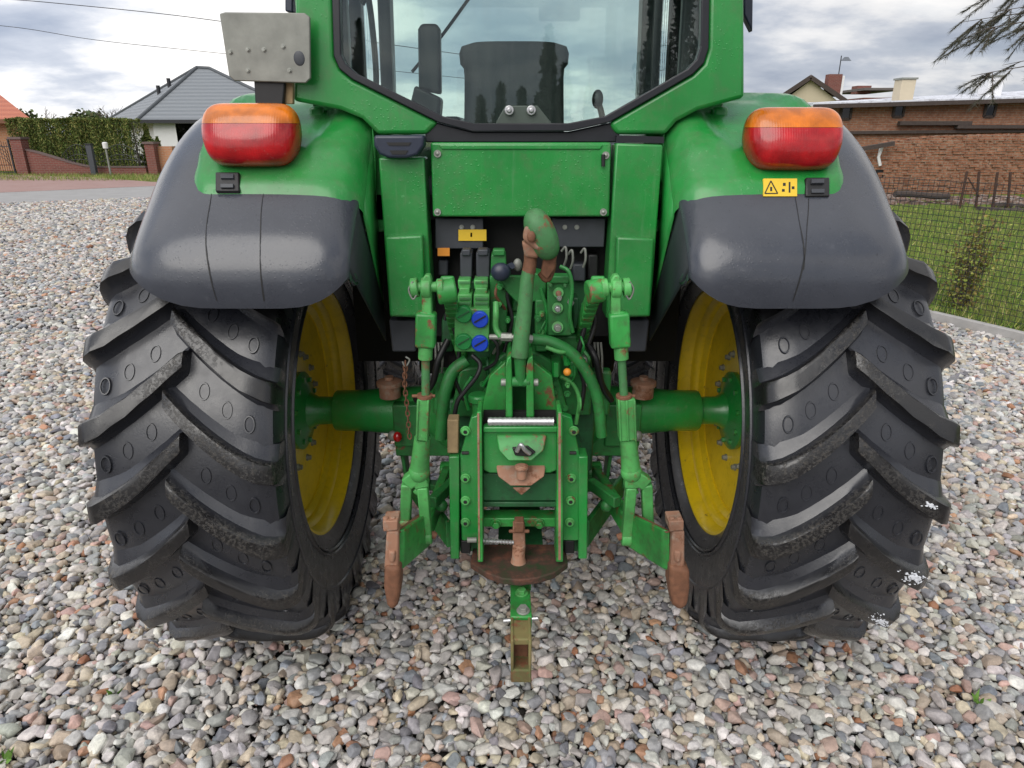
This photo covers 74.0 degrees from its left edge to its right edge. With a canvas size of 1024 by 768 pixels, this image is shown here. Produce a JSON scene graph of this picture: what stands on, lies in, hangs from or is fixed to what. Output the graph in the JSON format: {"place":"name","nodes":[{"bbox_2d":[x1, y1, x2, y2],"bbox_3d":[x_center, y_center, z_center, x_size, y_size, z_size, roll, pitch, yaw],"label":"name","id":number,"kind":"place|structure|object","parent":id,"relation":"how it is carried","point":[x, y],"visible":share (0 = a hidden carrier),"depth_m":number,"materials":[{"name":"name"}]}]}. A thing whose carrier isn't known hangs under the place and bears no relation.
{"place":"outdoors","nodes":[
{"label":"outdoors","id":0,"kind":"place"},
{"bbox_2d":[0,95,28,170],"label":"red roofed house","id":1,"kind":"structure","parent":0,"point":[8,109],"depth_m":35.83,"materials":[{"name":"tile"}]},
{"bbox_2d":[0,186,154,202],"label":"road","id":2,"kind":"structure","parent":0,"point":[87,194],"depth_m":22.51,"materials":[{"name":"grey asphalt"}]},
{"bbox_2d":[0,175,155,192],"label":"driveway","id":3,"kind":"structure","parent":0,"point":[11,185],"depth_m":26.78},
{"bbox_2d":[0,135,160,181],"bbox_3d":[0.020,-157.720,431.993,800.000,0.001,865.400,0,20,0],"label":"verge","id":4,"kind":"structure","parent":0,"point":[102,165],"depth_m":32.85,"materials":[{"name":"green plant"}]},
{"bbox_2d":[0,139,16,173],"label":"iron gate","id":5,"kind":"structure","parent":4,"relation":"on","point":[11,155],"depth_m":32.72,"materials":[{"name":"black metal"}]},
{"bbox_2d":[19,108,42,138],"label":"skyline tree","id":6,"kind":"object","parent":4,"relation":"on","point":[31,114],"visible":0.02,"depth_m":72.60,"materials":[{"name":"green plant"}]},
{"bbox_2d":[44,109,64,130],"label":"skyline tree","id":7,"kind":"object","parent":4,"relation":"on","point":[45,113],"visible":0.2,"depth_m":81.34,"materials":[{"name":"brown plant"}]},
{"bbox_2d":[3,116,147,169],"bbox_3d":[-22.002,-12.098,34.505,6.214,2.814,1.623,0,20,0],"label":"thuja hedge","id":8,"kind":"object","parent":4,"relation":"on","point":[57,137],"visible":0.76,"depth_m":33.95,"materials":[{"name":"green plant"}]},
{"bbox_2d":[60,109,104,148],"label":"skyline tree","id":9,"kind":"object","parent":4,"relation":"on","point":[76,114],"visible":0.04,"depth_m":76.79,"materials":[{"name":"green plant"}]},
{"bbox_2d":[7,137,174,174],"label":"garden wall","id":10,"kind":"structure","parent":4,"relation":"on","point":[27,160],"depth_m":32.91,"materials":[{"name":"red brick"}]},
{"bbox_2d":[61,144,98,165],"bbox_3d":[-20.960,-11.019,32.922,1.732,1.113,0.030,0,20,0],"label":"iron fence panel","id":11,"kind":"object","parent":10,"relation":"on","point":[84,159],"visible":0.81,"depth_m":32.90,"materials":[{"name":"black metal"}]},
{"bbox_2d":[100,144,144,165],"bbox_3d":[-18.903,-11.019,32.922,2.120,1.113,0.030,0,20,0],"label":"iron fence panel","id":12,"kind":"object","parent":10,"relation":"on","point":[123,156],"visible":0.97,"depth_m":32.93,"materials":[{"name":"black metal"}]},
{"bbox_2d":[84,144,97,174],"bbox_3d":[-20.066,-10.719,32.478,0.320,1.431,0.260,0,20,0],"label":"metal cabinet","id":13,"kind":"object","parent":4,"relation":"on","point":[91,159],"visible":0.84,"depth_m":32.39,"materials":[{"name":"grey metal"}]},
{"bbox_2d":[81,108,105,147],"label":"skyline tree","id":14,"kind":"object","parent":4,"relation":"on","point":[95,113],"visible":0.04,"depth_m":89.90,"materials":[{"name":"green plant"}]},
{"bbox_2d":[102,142,111,174],"bbox_3d":[-19.186,-10.662,32.286,0.240,1.556,0.234,0,20,0],"label":"garden lamp","id":15,"kind":"object","parent":4,"relation":"on","point":[105,145],"visible":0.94,"depth_m":32.17,"materials":[{"name":"grey metal"}]},
{"bbox_2d":[96,105,122,140],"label":"skyline tree","id":16,"kind":"object","parent":4,"relation":"on","point":[106,115],"visible":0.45,"depth_m":85.17,"materials":[{"name":"brown plant"}]},
{"bbox_2d":[137,122,155,165],"bbox_3d":[-19.001,-12.330,35.531,1.446,2.537,1.398,0,20,0],"label":"young conifer","id":17,"kind":"object","parent":4,"relation":"on","point":[147,136],"visible":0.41,"depth_m":35.22,"materials":[{"name":"green plant"}]},
{"bbox_2d":[155,136,160,145],"bbox_3d":[-19.189,-12.530,37.034,1.050,1.870,1.104,0,20,0],"label":"young conifer","id":18,"kind":"object","parent":4,"relation":"on","point":[156,139],"visible":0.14,"depth_m":36.73,"materials":[{"name":"green plant"}]},
{"bbox_2d":[108,66,254,157],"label":"hip roofed house","id":19,"kind":"structure","parent":0,"point":[170,113],"depth_m":41.74,"materials":[{"name":"grey tile"}]},
{"bbox_2d":[173,123,193,142],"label":"window","id":20,"kind":"structure","parent":19,"relation":"in","point":[180,129],"depth_m":40.30,"materials":[{"name":"black glass"}]},
{"bbox_2d":[0,25,464,78],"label":"power line","id":21,"kind":"object","parent":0,"point":[166,47],"visible":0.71,"depth_m":40.03,"materials":[{"name":"black plastic"}]},
{"bbox_2d":[21,0,457,53],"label":"power line","id":22,"kind":"object","parent":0,"point":[170,14],"visible":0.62,"depth_m":37.74,"materials":[{"name":"black plastic"}]},
{"bbox_2d":[0,186,1023,767],"bbox_3d":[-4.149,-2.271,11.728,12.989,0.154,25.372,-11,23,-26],"label":"gravel","id":23,"kind":"structure","parent":0,"point":[46,371],"depth_m":2.69,"materials":[{"name":"grey gravel"}]},
{"bbox_2d":[0,747,13,763],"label":"weed","id":24,"kind":"object","parent":23,"relation":"on","point":[7,755],"visible":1,"depth_m":2.23,"materials":[{"name":"green plant"}]},
{"bbox_2d":[106,689,121,695],"bbox_3d":[-1.450,1.121,2.487,0.056,0.051,0.053,4,21,10],"label":"weed","id":25,"kind":"object","parent":23,"relation":"on","point":[110,692],"visible":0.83,"depth_m":2.48,"materials":[{"name":"green plant"}]},
{"bbox_2d":[78,0,959,681],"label":"tractor","id":26,"kind":"object","parent":23,"relation":"on","point":[706,272],"visible":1,"depth_m":2.06,"materials":[{"name":"green paint"}]},
{"bbox_2d":[930,311,1023,342],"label":"kerb stone","id":27,"kind":"object","parent":23,"relation":"on","point":[962,323],"visible":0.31,"depth_m":7.04,"materials":[{"name":"concrete"}]},
{"bbox_2d":[971,688,990,703],"bbox_3d":[1.694,1.132,2.455,0.066,0.053,0.037,-6,21,-15],"label":"weed","id":28,"kind":"object","parent":23,"relation":"on","point":[975,698],"visible":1,"depth_m":2.46,"materials":[{"name":"green plant"}]},
{"bbox_2d":[0,0,1023,131],"label":"sky","id":29,"kind":"structure","parent":0,"point":[789,41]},
{"bbox_2d":[784,56,850,106],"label":"gabled house","id":30,"kind":"structure","parent":0,"point":[808,89],"depth_m":43.83,"materials":[{"name":"beige paint"}]},
{"bbox_2d":[837,86,892,100],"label":"house","id":31,"kind":"structure","parent":0,"point":[859,90],"depth_m":53.88,"materials":[{"name":"red brick"}]},
{"bbox_2d":[890,194,1023,330],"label":"lawn","id":32,"kind":"structure","parent":0,"point":[932,205],"depth_m":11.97,"materials":[{"name":"green plant"}]},
{"bbox_2d":[808,75,1023,146],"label":"brick barn","id":33,"kind":"structure","parent":32,"relation":"on","point":[902,113],"depth_m":24.76,"materials":[{"name":"orange brick"},{"name":"grey metal roofing"},{"name":"dark weathered timber"}]},
{"bbox_2d":[839,108,852,119],"bbox_3d":[12.116,-9.843,24.678,0.440,0.500,0.080,0,20,0],"label":"window","id":34,"kind":"structure","parent":33,"relation":"in","point":[845,113],"depth_m":24.67,"materials":[{"name":"black glass"}]},
{"bbox_2d":[891,106,905,117],"bbox_3d":[14.018,-9.919,24.650,0.440,0.500,0.080,0,20,0],"label":"window","id":35,"kind":"structure","parent":33,"relation":"in","point":[897,111],"depth_m":24.66,"materials":[{"name":"black glass"}]},
{"bbox_2d":[982,103,997,117],"bbox_3d":[17.326,-9.919,24.650,0.440,0.500,0.080,0,20,0],"label":"window","id":36,"kind":"structure","parent":33,"relation":"in","point":[990,112],"depth_m":24.64,"materials":[{"name":"black glass"}]},
{"bbox_2d":[862,133,1023,193],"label":"ruined wall","id":37,"kind":"structure","parent":32,"relation":"on","point":[947,158],"depth_m":21.93,"materials":[{"name":"orange brick"}]},
{"bbox_2d":[880,176,1023,330],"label":"wire fence","id":38,"kind":"object","parent":32,"relation":"on","point":[946,227],"visible":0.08,"depth_m":7.22,"materials":[{"name":"black metal"}]},
{"bbox_2d":[886,194,1023,204],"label":"rubble","id":39,"kind":"object","parent":32,"relation":"on","point":[1015,200],"visible":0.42,"depth_m":19.66,"materials":[{"name":"grey stone"}]},
{"bbox_2d":[893,191,950,199],"bbox_3d":[11.695,-5.392,19.415,1.613,0.249,0.228,0,20,0],"label":"timber log","id":40,"kind":"object","parent":39,"relation":"on","point":[938,195],"visible":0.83,"depth_m":19.34,"materials":[{"name":"grey wood"}]},
{"bbox_2d":[958,171,968,208],"bbox_3d":[11.892,-5.073,17.934,0.064,1.032,0.050,0,20,0],"label":"iron post","id":41,"kind":"object","parent":32,"relation":"on","point":[963,188],"visible":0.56,"depth_m":17.90,"materials":[{"name":"brown metal"}]},
{"bbox_2d":[974,171,980,208],"bbox_3d":[12.273,-5.073,17.934,0.197,1.037,0.050,0,20,0],"label":"iron post","id":42,"kind":"object","parent":32,"relation":"on","point":[977,185],"visible":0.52,"depth_m":17.89,"materials":[{"name":"brown metal"}]},
{"bbox_2d":[932,0,1023,111],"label":"pine tree","id":43,"kind":"object","parent":32,"relation":"on","point":[985,36],"visible":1,"depth_m":11.32,"materials":[{"name":"green plant"}]},
{"bbox_2d":[932,207,1023,309],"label":"shrub","id":44,"kind":"object","parent":32,"relation":"on","point":[972,275],"visible":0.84,"depth_m":7.65,"materials":[{"name":"green plant"}]},
{"bbox_2d":[991,172,998,206],"bbox_3d":[12.734,-5.063,17.938,0.148,1.015,0.050,0,20,0],"label":"iron post","id":45,"kind":"object","parent":32,"relation":"on","point":[996,181],"visible":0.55,"depth_m":17.88,"materials":[{"name":"brown metal"}]},
{"bbox_2d":[976,206,1022,210],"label":"timber log","id":46,"kind":"object","parent":32,"relation":"on","point":[1015,208],"visible":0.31,"depth_m":17.63,"materials":[{"name":"grey wood"}]},
{"bbox_2d":[1006,172,1011,207],"bbox_3d":[13.108,-5.063,17.938,0.227,1.018,0.050,0,20,0],"label":"iron post","id":47,"kind":"object","parent":32,"relation":"on","point":[1009,183],"visible":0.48,"depth_m":17.89,"materials":[{"name":"brown metal"}]},
{"bbox_2d":[994,202,1023,207],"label":"timber log","id":48,"kind":"object","parent":32,"relation":"on","point":[1003,205],"visible":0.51,"depth_m":18.18,"materials":[{"name":"grey wood"}]}
]}

